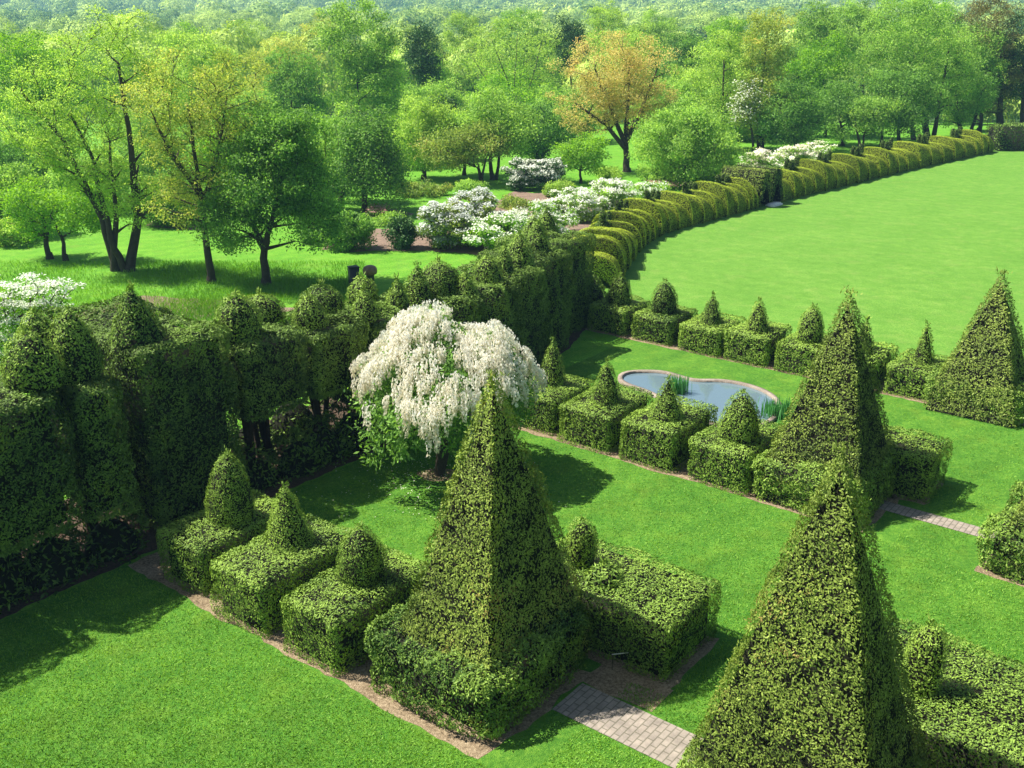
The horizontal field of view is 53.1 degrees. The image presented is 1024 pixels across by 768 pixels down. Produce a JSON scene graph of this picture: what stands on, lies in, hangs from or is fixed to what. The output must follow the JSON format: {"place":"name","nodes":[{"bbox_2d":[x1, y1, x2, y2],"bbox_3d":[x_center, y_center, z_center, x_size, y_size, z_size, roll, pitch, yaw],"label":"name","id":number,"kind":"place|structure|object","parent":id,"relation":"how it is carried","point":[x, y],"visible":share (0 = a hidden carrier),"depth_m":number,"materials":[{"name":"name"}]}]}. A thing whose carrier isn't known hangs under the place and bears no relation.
{"place":"outdoors","nodes":[
{"label":"outdoors","id":0,"kind":"place"},
{"bbox_2d":[0,0,1021,620],"bbox_3d":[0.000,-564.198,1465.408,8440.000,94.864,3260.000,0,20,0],"label":"ground","id":1,"kind":"structure","parent":0,"point":[158,244],"depth_m":49.90,"materials":[{"name":"green plant"}]},
{"bbox_2d":[0,175,73,259],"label":"tree","id":2,"kind":"object","parent":1,"relation":"on","point":[19,207],"visible":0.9,"depth_m":47.26,"materials":[{"name":"green plant"}]},
{"bbox_2d":[0,107,83,186],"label":"tree","id":3,"kind":"object","parent":1,"relation":"on","point":[5,149],"visible":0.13,"depth_m":68.15,"materials":[{"name":"green plant"}]},
{"bbox_2d":[0,271,86,364],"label":"dogwood","id":4,"kind":"object","parent":1,"relation":"on","point":[10,318],"visible":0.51,"depth_m":27.23,"materials":[{"name":"white plant"}]},
{"bbox_2d":[0,25,88,157],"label":"tree","id":5,"kind":"object","parent":1,"relation":"on","point":[18,52],"visible":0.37,"depth_m":75.85,"materials":[{"name":"green plant"}]},
{"bbox_2d":[40,179,121,260],"bbox_3d":[-19.736,-7.644,47.619,3.590,3.992,3.347,0,20,0],"label":"tree","id":6,"kind":"object","parent":1,"relation":"on","point":[77,210],"visible":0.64,"depth_m":46.93,"materials":[{"name":"green plant"}]},
{"bbox_2d":[0,4,182,271],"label":"shade tree","id":7,"kind":"object","parent":1,"relation":"on","point":[118,262],"visible":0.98,"depth_m":43.77,"materials":[{"name":"green plant"}]},
{"bbox_2d":[52,33,146,122],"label":"tree","id":8,"kind":"object","parent":1,"relation":"on","point":[97,60],"visible":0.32,"depth_m":117.82,"materials":[{"name":"green plant"}]},
{"bbox_2d":[82,106,197,176],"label":"tree","id":9,"kind":"object","parent":1,"relation":"on","point":[124,151],"visible":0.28,"depth_m":71.70,"materials":[{"name":"green plant"}]},
{"bbox_2d":[0,258,365,330],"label":"long grass","id":10,"kind":"structure","parent":1,"relation":"on","point":[204,306],"depth_m":44.10,"materials":[{"name":"green plant"}]},
{"bbox_2d":[109,43,273,283],"bbox_3d":[-12.805,-8.889,42.348,6.583,9.939,4.857,0,20,0],"label":"shade tree","id":11,"kind":"object","parent":1,"relation":"on","point":[221,127],"visible":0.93,"depth_m":41.55,"materials":[{"name":"green plant"}]},
{"bbox_2d":[141,26,257,141],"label":"tree","id":12,"kind":"object","parent":1,"relation":"on","point":[210,48],"visible":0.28,"depth_m":90.93,"materials":[{"name":"green plant"}]},
{"bbox_2d":[181,96,353,285],"bbox_3d":[-9.859,-7.834,42.406,7.118,7.916,5.214,-11,23,-29],"label":"shade tree","id":13,"kind":"object","parent":1,"relation":"on","point":[288,158],"visible":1,"depth_m":41.69,"materials":[{"name":"green plant"}]},
{"bbox_2d":[240,34,326,104],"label":"tree","id":14,"kind":"object","parent":1,"relation":"on","point":[292,47],"visible":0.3,"depth_m":117.58,"materials":[{"name":"green plant"}]},
{"bbox_2d":[0,325,587,619],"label":"soil","id":15,"kind":"structure","parent":1,"relation":"on","point":[150,535],"depth_m":23.11,"materials":[{"name":"brown soil"}]},
{"bbox_2d":[0,323,107,613],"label":"tall topiary hedge","id":16,"kind":"object","parent":15,"relation":"on","point":[33,504],"visible":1,"depth_m":19.95,"materials":[{"name":"green plant"}]},
{"bbox_2d":[15,303,149,570],"bbox_3d":[-9.184,0.970,21.676,3.013,5.602,1.963,15,25,35],"label":"tall topiary hedge","id":17,"kind":"object","parent":15,"relation":"on","point":[99,475],"visible":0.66,"depth_m":21.09,"materials":[{"name":"green plant"}]},
{"bbox_2d":[36,280,247,530],"bbox_3d":[-8.666,-0.003,23.815,4.786,5.625,2.923,15,25,35],"label":"tall topiary hedge","id":18,"kind":"object","parent":15,"relation":"on","point":[168,373],"visible":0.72,"depth_m":22.60,"materials":[{"name":"green plant"}]},
{"bbox_2d":[201,286,332,492],"bbox_3d":[-6.686,-0.155,25.446,3.601,5.170,3.340,15,25,35],"label":"tall topiary hedge","id":19,"kind":"object","parent":15,"relation":"on","point":[266,368],"visible":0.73,"depth_m":24.71,"materials":[{"name":"green plant"}]},
{"bbox_2d":[258,278,385,468],"bbox_3d":[-5.344,-0.521,27.141,3.903,4.685,3.059,15,25,35],"label":"tall topiary hedge","id":20,"kind":"object","parent":15,"relation":"on","point":[332,352],"visible":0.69,"depth_m":26.32,"materials":[{"name":"green plant"}]},
{"bbox_2d":[320,271,424,425],"bbox_3d":[-3.889,-0.911,28.225,2.848,4.454,2.570,15,25,35],"label":"tall topiary hedge","id":21,"kind":"object","parent":15,"relation":"on","point":[366,301],"visible":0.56,"depth_m":27.84,"materials":[{"name":"green plant"}]},
{"bbox_2d":[380,254,485,411],"bbox_3d":[-2.386,-1.551,29.887,2.792,4.529,2.542,15,25,35],"label":"tall topiary hedge","id":22,"kind":"object","parent":15,"relation":"on","point":[439,281],"visible":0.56,"depth_m":29.35,"materials":[{"name":"green plant"}]},
{"bbox_2d":[446,252,525,396],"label":"tall topiary hedge","id":23,"kind":"object","parent":15,"relation":"on","point":[488,279],"visible":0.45,"depth_m":30.77,"materials":[{"name":"green plant"}]},
{"bbox_2d":[454,229,551,370],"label":"tall topiary hedge","id":24,"kind":"object","parent":15,"relation":"on","point":[516,261],"visible":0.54,"depth_m":32.56,"materials":[{"name":"green plant"}]},
{"bbox_2d":[476,218,576,355],"bbox_3d":[0.418,-3.401,35.007,3.008,4.638,2.665,15,25,35],"label":"tall topiary hedge","id":25,"kind":"object","parent":15,"relation":"on","point":[553,266],"visible":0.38,"depth_m":34.60,"materials":[{"name":"green plant"}]},
{"bbox_2d":[493,204,596,335],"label":"tall topiary hedge","id":26,"kind":"object","parent":15,"relation":"on","point":[577,249],"visible":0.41,"depth_m":37.02,"materials":[{"name":"green plant"}]},
{"bbox_2d":[258,46,335,135],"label":"tree","id":27,"kind":"object","parent":1,"relation":"on","point":[298,83],"visible":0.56,"depth_m":87.72,"materials":[{"name":"green plant"}]},
{"bbox_2d":[307,0,421,127],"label":"tree","id":28,"kind":"object","parent":1,"relation":"on","point":[355,67],"visible":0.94,"depth_m":83.17,"materials":[{"name":"green plant"}]},
{"bbox_2d":[366,209,412,218],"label":"mulch","id":29,"kind":"object","parent":1,"relation":"on","point":[391,211],"visible":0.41,"depth_m":59.24,"materials":[{"name":"brown soil"}]},
{"bbox_2d":[318,94,415,212],"bbox_3d":[-8.344,-12.923,58.610,5.706,7.114,4.996,0,20,0],"label":"shade tree","id":30,"kind":"object","parent":29,"relation":"on","point":[371,159],"visible":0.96,"depth_m":58.05,"materials":[{"name":"green plant"}]},
{"bbox_2d":[396,19,446,89],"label":"tree","id":31,"kind":"object","parent":1,"relation":"on","point":[418,56],"visible":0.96,"depth_m":98.59,"materials":[{"name":"green plant"}]},
{"bbox_2d":[386,90,461,179],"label":"tree","id":32,"kind":"object","parent":1,"relation":"on","point":[427,114],"visible":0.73,"depth_m":69.62,"materials":[{"name":"green plant"}]},
{"bbox_2d":[409,118,516,182],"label":"spreading tree","id":33,"kind":"object","parent":1,"relation":"on","point":[469,145],"visible":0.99,"depth_m":67.63,"materials":[{"name":"green plant"}]},
{"bbox_2d":[322,190,605,254],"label":"mulch","id":34,"kind":"object","parent":1,"relation":"on","point":[419,244],"visible":0.23,"depth_m":51.58,"materials":[{"name":"brown soil"}]},
{"bbox_2d":[315,209,378,251],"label":"garden shrub","id":35,"kind":"object","parent":34,"relation":"on","point":[359,229],"visible":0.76,"depth_m":49.65,"materials":[{"name":"green plant"}]},
{"bbox_2d":[414,200,482,249],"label":"flowering shrub","id":36,"kind":"object","parent":34,"relation":"on","point":[443,230],"visible":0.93,"depth_m":49.68,"materials":[{"name":"white plant"}]},
{"bbox_2d":[438,186,511,229],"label":"flowering shrub","id":37,"kind":"object","parent":34,"relation":"on","point":[483,207],"visible":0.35,"depth_m":50.98,"materials":[{"name":"white plant"}]},
{"bbox_2d":[459,211,528,250],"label":"flowering shrub","id":38,"kind":"object","parent":34,"relation":"on","point":[493,228],"visible":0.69,"depth_m":48.92,"materials":[{"name":"white plant"}]},
{"bbox_2d":[544,186,610,222],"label":"flowering shrub","id":39,"kind":"object","parent":34,"relation":"on","point":[580,198],"visible":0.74,"depth_m":56.66,"materials":[{"name":"white plant"}]},
{"bbox_2d":[443,84,551,179],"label":"spreading tree","id":40,"kind":"object","parent":1,"relation":"on","point":[511,117],"visible":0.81,"depth_m":68.91,"materials":[{"name":"green plant"}]},
{"bbox_2d":[443,15,576,105],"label":"tree","id":41,"kind":"object","parent":1,"relation":"on","point":[489,69],"visible":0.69,"depth_m":111.20,"materials":[{"name":"green plant"}]},
{"bbox_2d":[461,35,560,128],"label":"tree","id":42,"kind":"object","parent":1,"relation":"on","point":[493,82],"visible":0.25,"depth_m":95.76,"materials":[{"name":"green plant"}]},
{"bbox_2d":[0,0,1023,122],"bbox_3d":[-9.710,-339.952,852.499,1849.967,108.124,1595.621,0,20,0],"label":"wood","id":43,"kind":"object","parent":1,"relation":"on","point":[281,18],"visible":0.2,"depth_m":393.05,"materials":[{"name":"green plant"}]},
{"bbox_2d":[500,156,541,189],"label":"flowering shrub","id":44,"kind":"object","parent":1,"relation":"on","point":[525,175],"visible":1,"depth_m":66.36,"materials":[{"name":"white plant"}]},
{"bbox_2d":[501,99,575,162],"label":"spreading tree","id":45,"kind":"object","parent":1,"relation":"on","point":[541,145],"visible":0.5,"depth_m":78.08,"materials":[{"name":"green plant"}]},
{"bbox_2d":[532,83,607,143],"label":"tree","id":46,"kind":"object","parent":1,"relation":"on","point":[548,102],"visible":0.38,"depth_m":90.37,"materials":[{"name":"green plant"}]},
{"bbox_2d":[550,12,591,91],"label":"tree","id":47,"kind":"object","parent":1,"relation":"on","point":[569,34],"visible":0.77,"depth_m":113.23,"materials":[{"name":"green plant"}]},
{"bbox_2d":[549,131,611,182],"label":"tree","id":48,"kind":"object","parent":1,"relation":"on","point":[584,153],"visible":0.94,"depth_m":68.61,"materials":[{"name":"green plant"}]},
{"bbox_2d":[543,26,680,171],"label":"orange maple","id":49,"kind":"object","parent":1,"relation":"on","point":[612,101],"visible":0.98,"depth_m":72.21,"materials":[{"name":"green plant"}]},
{"bbox_2d":[579,20,674,119],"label":"tree","id":50,"kind":"object","parent":1,"relation":"on","point":[634,35],"visible":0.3,"depth_m":115.23,"materials":[{"name":"green plant"}]},
{"bbox_2d":[570,176,758,283],"bbox_3d":[7.388,-8.504,52.838,5.090,1.999,23.083,10,22,27],"label":"golden wave hedge","id":51,"kind":"object","parent":1,"relation":"on","point":[629,234],"visible":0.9,"depth_m":53.07,"materials":[{"name":"green plant"}]},
{"bbox_2d":[627,94,755,187],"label":"dense tree","id":52,"kind":"object","parent":1,"relation":"on","point":[672,145],"visible":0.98,"depth_m":66.82,"materials":[{"name":"green plant"}]},
{"bbox_2d":[682,18,761,130],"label":"park tree","id":53,"kind":"object","parent":1,"relation":"on","point":[724,56],"visible":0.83,"depth_m":84.53,"materials":[{"name":"green plant"}]},
{"bbox_2d":[719,165,771,206],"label":"gateway topiary","id":54,"kind":"object","parent":1,"relation":"on","point":[758,179],"visible":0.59,"depth_m":61.17,"materials":[{"name":"green plant"}]},
{"bbox_2d":[725,78,771,150],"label":"park tree","id":55,"kind":"object","parent":1,"relation":"on","point":[738,119],"visible":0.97,"depth_m":83.28,"materials":[{"name":"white plant"}]},
{"bbox_2d":[728,6,803,148],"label":"park tree","id":56,"kind":"object","parent":1,"relation":"on","point":[770,57],"visible":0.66,"depth_m":83.97,"materials":[{"name":"green plant"}]},
{"bbox_2d":[749,72,833,149],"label":"park tree","id":57,"kind":"object","parent":1,"relation":"on","point":[796,119],"visible":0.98,"depth_m":82.93,"materials":[{"name":"green plant"}]},
{"bbox_2d":[781,29,854,136],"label":"tree","id":58,"kind":"object","parent":1,"relation":"on","point":[810,68],"visible":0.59,"depth_m":92.95,"materials":[{"name":"green plant"}]},
{"bbox_2d":[790,0,846,124],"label":"tree","id":59,"kind":"object","parent":1,"relation":"on","point":[816,30],"visible":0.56,"depth_m":108.06,"materials":[{"name":"green plant"}]},
{"bbox_2d":[801,78,876,145],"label":"park tree","id":60,"kind":"object","parent":1,"relation":"on","point":[839,104],"visible":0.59,"depth_m":87.55,"materials":[{"name":"green plant"}]},
{"bbox_2d":[824,0,887,93],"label":"tree","id":61,"kind":"object","parent":1,"relation":"on","point":[856,12],"visible":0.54,"depth_m":112.47,"materials":[{"name":"green plant"}]},
{"bbox_2d":[841,92,907,146],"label":"park tree","id":62,"kind":"object","parent":1,"relation":"on","point":[865,119],"visible":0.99,"depth_m":85.30,"materials":[{"name":"green plant"}]},
{"bbox_2d":[773,129,993,201],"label":"golden wave hedge","id":63,"kind":"object","parent":1,"relation":"on","point":[810,176],"visible":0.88,"depth_m":72.24,"materials":[{"name":"green plant"}]},
{"bbox_2d":[864,63,948,146],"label":"park tree","id":64,"kind":"object","parent":1,"relation":"on","point":[914,80],"visible":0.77,"depth_m":86.26,"materials":[{"name":"green plant"}]},
{"bbox_2d":[829,0,990,139],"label":"park tree","id":65,"kind":"object","parent":1,"relation":"on","point":[871,52],"visible":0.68,"depth_m":89.89,"materials":[{"name":"green plant"}]},
{"bbox_2d":[876,0,967,122],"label":"tree","id":66,"kind":"object","parent":1,"relation":"on","point":[945,4],"visible":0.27,"depth_m":110.12,"materials":[{"name":"green plant"}]},
{"bbox_2d":[923,57,1004,132],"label":"park tree","id":67,"kind":"object","parent":1,"relation":"on","point":[974,106],"visible":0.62,"depth_m":93.85,"materials":[{"name":"green plant"}]},
{"bbox_2d":[930,21,1014,130],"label":"tree","id":68,"kind":"object","parent":1,"relation":"on","point":[981,51],"visible":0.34,"depth_m":97.93,"materials":[{"name":"green plant"}]},
{"bbox_2d":[950,0,1023,124],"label":"park tree","id":69,"kind":"object","parent":1,"relation":"on","point":[1014,78],"visible":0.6,"depth_m":98.72,"materials":[{"name":"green plant"}]},
{"bbox_2d":[985,122,1023,150],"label":"flat hedge","id":70,"kind":"object","parent":1,"relation":"on","point":[1005,137],"visible":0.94,"depth_m":85.69,"materials":[{"name":"green plant"}]},
{"bbox_2d":[0,340,1023,767],"bbox_3d":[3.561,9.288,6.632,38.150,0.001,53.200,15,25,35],"label":"lawn","id":71,"kind":"structure","parent":0,"point":[538,740],"depth_m":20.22,"materials":[{"name":"green plant"}]},
{"bbox_2d":[128,550,589,758],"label":"soil","id":72,"kind":"structure","parent":71,"relation":"on","point":[358,678],"depth_m":17.71,"materials":[{"name":"brown soil"}]},
{"bbox_2d":[156,444,278,596],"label":"topiary block","id":73,"kind":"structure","parent":72,"relation":"on","point":[236,514],"depth_m":20.83,"materials":[{"name":"green plant"}]},
{"bbox_2d":[209,480,354,638],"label":"topiary block","id":74,"kind":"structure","parent":72,"relation":"on","point":[290,553],"depth_m":19.64,"materials":[{"name":"green plant"}]},
{"bbox_2d":[280,519,428,676],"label":"topiary block","id":75,"kind":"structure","parent":72,"relation":"on","point":[334,615],"depth_m":18.49,"materials":[{"name":"green plant"}]},
{"bbox_2d":[363,367,593,741],"bbox_3d":[-0.531,2.432,17.326,3.228,5.737,3.757,15,25,35],"label":"topiary pyramid","id":76,"kind":"object","parent":72,"relation":"on","point":[485,637],"visible":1,"depth_m":16.90,"materials":[{"name":"green plant"}]},
{"bbox_2d":[417,469,459,480],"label":"soil","id":77,"kind":"structure","parent":71,"relation":"on","point":[429,475],"depth_m":25.80,"materials":[{"name":"brown soil"}]},
{"bbox_2d":[335,299,549,476],"bbox_3d":[-1.704,0.214,25.192,5.306,4.435,5.210,0,20,0],"label":"wisteria tree","id":78,"kind":"object","parent":77,"relation":"on","point":[408,348],"visible":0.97,"depth_m":24.01,"materials":[{"name":"white plant"}]},
{"bbox_2d":[582,661,672,711],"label":"soil","id":79,"kind":"structure","parent":71,"relation":"on","point":[605,677],"depth_m":17.79,"materials":[{"name":"brown soil"}]},
{"bbox_2d":[585,636,719,688],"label":"soil","id":80,"kind":"structure","parent":71,"relation":"on","point":[693,660],"depth_m":18.41,"materials":[{"name":"brown soil"}]},
{"bbox_2d":[556,514,722,681],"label":"topiary block","id":81,"kind":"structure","parent":80,"relation":"on","point":[653,619],"depth_m":18.45,"materials":[{"name":"green plant"}]},
{"bbox_2d":[467,408,898,531],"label":"soil","id":82,"kind":"structure","parent":71,"relation":"on","point":[683,473],"depth_m":25.97,"materials":[{"name":"brown soil"}]},
{"bbox_2d":[510,336,595,435],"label":"topiary block","id":83,"kind":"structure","parent":82,"relation":"on","point":[562,388],"depth_m":28.59,"materials":[{"name":"green plant"}]},
{"bbox_2d":[557,357,653,454],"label":"topiary block","id":84,"kind":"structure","parent":82,"relation":"on","point":[598,415],"depth_m":27.42,"materials":[{"name":"green plant"}]},
{"bbox_2d":[618,373,718,473],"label":"topiary block","id":85,"kind":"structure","parent":82,"relation":"on","point":[664,429],"depth_m":26.24,"materials":[{"name":"green plant"}]},
{"bbox_2d":[687,388,785,495],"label":"topiary block","id":86,"kind":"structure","parent":82,"relation":"on","point":[733,445],"depth_m":24.96,"materials":[{"name":"green plant"}]},
{"bbox_2d":[750,285,899,528],"bbox_3d":[7.600,0.282,23.981,2.914,5.240,3.152,15,25,35],"label":"topiary pyramid","id":87,"kind":"object","parent":82,"relation":"on","point":[837,401],"visible":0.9,"depth_m":23.66,"materials":[{"name":"green plant"}]},
{"bbox_2d":[618,370,780,426],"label":"garden pond","id":88,"kind":"structure","parent":71,"relation":"on","point":[717,392],"depth_m":31.69,"materials":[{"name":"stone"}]},
{"bbox_2d":[887,481,942,504],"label":"soil","id":89,"kind":"structure","parent":71,"relation":"on","point":[922,502],"depth_m":24.59,"materials":[{"name":"brown soil"}]},
{"bbox_2d":[882,425,952,503],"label":"topiary block","id":90,"kind":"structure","parent":89,"relation":"on","point":[920,461],"depth_m":24.58,"materials":[{"name":"green plant"}]},
{"bbox_2d":[974,551,1023,586],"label":"soil","id":91,"kind":"structure","parent":71,"relation":"on","point":[978,568],"depth_m":21.29,"materials":[{"name":"brown soil"}]},
{"bbox_2d":[976,479,1023,583],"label":"topiary pyramid","id":92,"kind":"object","parent":91,"relation":"on","point":[1006,560],"visible":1,"depth_m":21.14,"materials":[{"name":"green plant"}]},
{"label":"soil","id":93,"kind":"structure","parent":71,"relation":"on","visible":0},
{"bbox_2d":[884,612,1023,767],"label":"topiary block","id":94,"kind":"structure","parent":93,"relation":"on","point":[969,706],"depth_m":15.49,"materials":[{"name":"green plant"}]},
{"bbox_2d":[553,683,702,767],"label":"path","id":95,"kind":"structure","parent":0,"point":[652,736],"depth_m":16.79,"materials":[{"name":"grey stone"}]},
{"bbox_2d":[604,151,1023,361],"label":"oval lawn","id":96,"kind":"structure","parent":0,"point":[908,254],"depth_m":49.27,"materials":[{"name":"green plant"}]},
{"bbox_2d":[585,325,1023,425],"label":"soil","id":97,"kind":"structure","parent":96,"relation":"on","point":[676,346],"depth_m":34.60,"materials":[{"name":"brown soil"}]},
{"bbox_2d":[587,272,650,336],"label":"topiary block","id":98,"kind":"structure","parent":97,"relation":"on","point":[617,309],"depth_m":37.15,"materials":[{"name":"green plant"}]},
{"bbox_2d":[631,278,697,346],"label":"topiary block","id":99,"kind":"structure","parent":97,"relation":"on","point":[662,319],"depth_m":36.03,"materials":[{"name":"green plant"}]},
{"bbox_2d":[677,290,746,357],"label":"topiary block","id":100,"kind":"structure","parent":97,"relation":"on","point":[704,334],"depth_m":34.95,"materials":[{"name":"green plant"}]},
{"bbox_2d":[723,297,792,367],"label":"topiary block","id":101,"kind":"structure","parent":97,"relation":"on","point":[756,337],"depth_m":33.95,"materials":[{"name":"green plant"}]},
{"bbox_2d":[773,301,830,377],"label":"topiary block","id":102,"kind":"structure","parent":97,"relation":"on","point":[798,351],"depth_m":32.85,"materials":[{"name":"green plant"}]},
{"bbox_2d":[857,314,899,387],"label":"topiary block","id":103,"kind":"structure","parent":97,"relation":"on","point":[882,354],"depth_m":32.07,"materials":[{"name":"green plant"}]},
{"bbox_2d":[883,320,949,401],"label":"topiary block","id":104,"kind":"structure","parent":97,"relation":"on","point":[910,371],"depth_m":30.95,"materials":[{"name":"green plant"}]},
{"bbox_2d":[922,266,1023,428],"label":"topiary pyramid","id":105,"kind":"object","parent":97,"relation":"on","point":[981,378],"visible":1,"depth_m":29.21,"materials":[{"name":"green plant"}]},
{"bbox_2d":[879,501,994,537],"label":"path","id":106,"kind":"structure","parent":0,"point":[931,518],"depth_m":23.61,"materials":[{"name":"grey stone"}]},
{"label":"soil","id":107,"kind":"structure","parent":0,"visible":0},
{"bbox_2d":[676,437,930,767],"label":"topiary pyramid","id":108,"kind":"object","parent":107,"relation":"on","point":[814,681],"visible":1,"depth_m":13.66,"materials":[{"name":"green plant"}]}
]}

